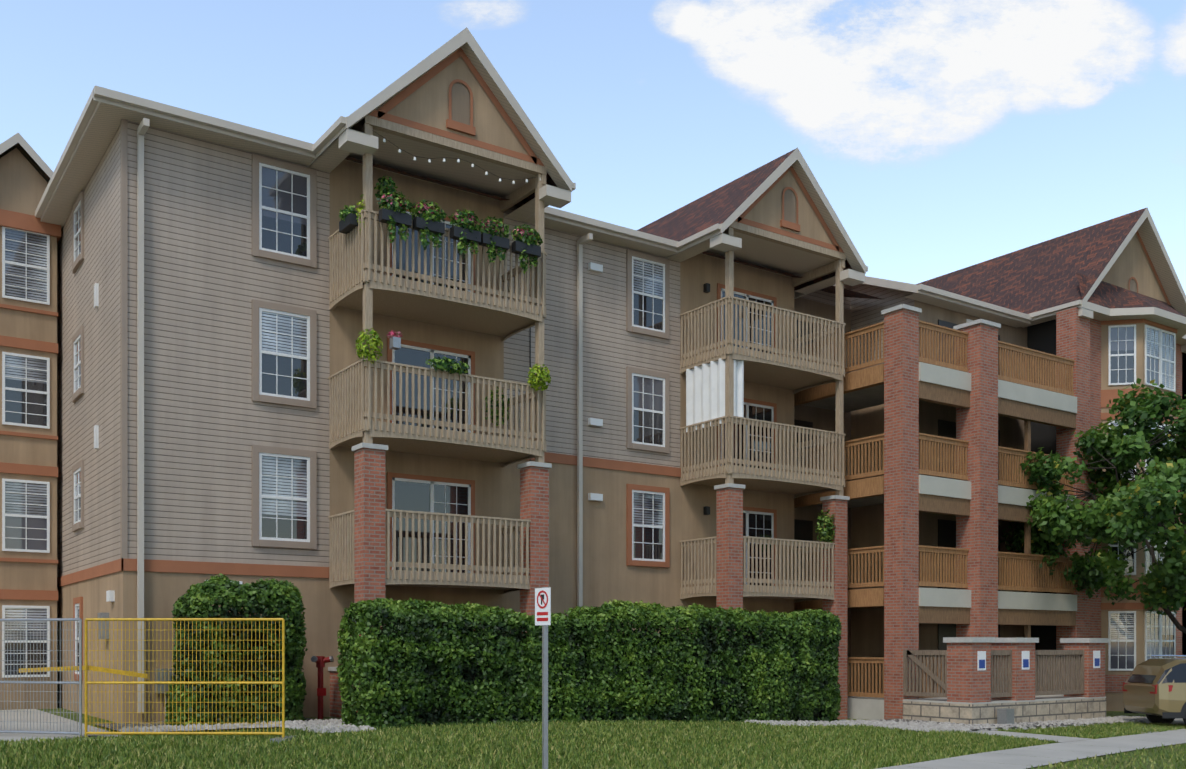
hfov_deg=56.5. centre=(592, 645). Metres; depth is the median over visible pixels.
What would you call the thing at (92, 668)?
caution tape
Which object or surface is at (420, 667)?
long hedge
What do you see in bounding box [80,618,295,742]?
yellow fence
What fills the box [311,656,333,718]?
standpipe
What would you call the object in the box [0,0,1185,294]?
sky
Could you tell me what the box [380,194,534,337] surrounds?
balcony flowers
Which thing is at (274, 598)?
hedge
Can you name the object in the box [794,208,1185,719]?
brick wing
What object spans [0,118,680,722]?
building walls
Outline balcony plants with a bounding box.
[339,176,542,425]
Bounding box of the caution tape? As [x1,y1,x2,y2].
[19,665,147,678]
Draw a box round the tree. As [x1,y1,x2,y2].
[998,378,1185,633]
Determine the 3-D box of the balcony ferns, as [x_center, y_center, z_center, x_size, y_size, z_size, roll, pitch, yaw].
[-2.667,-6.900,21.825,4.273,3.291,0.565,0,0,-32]
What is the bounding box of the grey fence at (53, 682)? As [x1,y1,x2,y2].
[0,618,101,738]
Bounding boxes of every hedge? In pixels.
[164,573,307,725]
[336,597,841,729]
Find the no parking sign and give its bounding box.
[535,587,550,768]
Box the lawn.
[0,707,1185,768]
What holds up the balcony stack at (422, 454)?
on the lawn
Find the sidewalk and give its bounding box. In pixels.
[0,709,1185,768]
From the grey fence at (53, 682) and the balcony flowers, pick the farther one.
the balcony flowers
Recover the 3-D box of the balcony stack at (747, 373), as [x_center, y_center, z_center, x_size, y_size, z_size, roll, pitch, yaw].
[2.264,-4.838,30.671,5.070,14.509,9.473,0,0,-35]
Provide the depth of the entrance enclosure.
26.62 m
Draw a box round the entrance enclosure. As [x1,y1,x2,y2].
[903,637,1108,723]
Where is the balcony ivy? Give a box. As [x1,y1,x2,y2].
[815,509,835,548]
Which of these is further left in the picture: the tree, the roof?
the roof
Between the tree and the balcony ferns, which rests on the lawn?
the tree
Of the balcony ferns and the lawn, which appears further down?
the lawn
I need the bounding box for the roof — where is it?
[35,86,880,298]
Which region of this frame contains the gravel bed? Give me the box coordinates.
[96,715,1148,732]
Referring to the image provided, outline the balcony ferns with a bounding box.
[355,194,551,390]
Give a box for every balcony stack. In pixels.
[307,27,575,717]
[637,147,867,718]
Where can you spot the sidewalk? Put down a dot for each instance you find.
(1070, 747)
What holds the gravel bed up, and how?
on the lawn
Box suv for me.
[1122,655,1185,724]
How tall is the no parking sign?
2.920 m

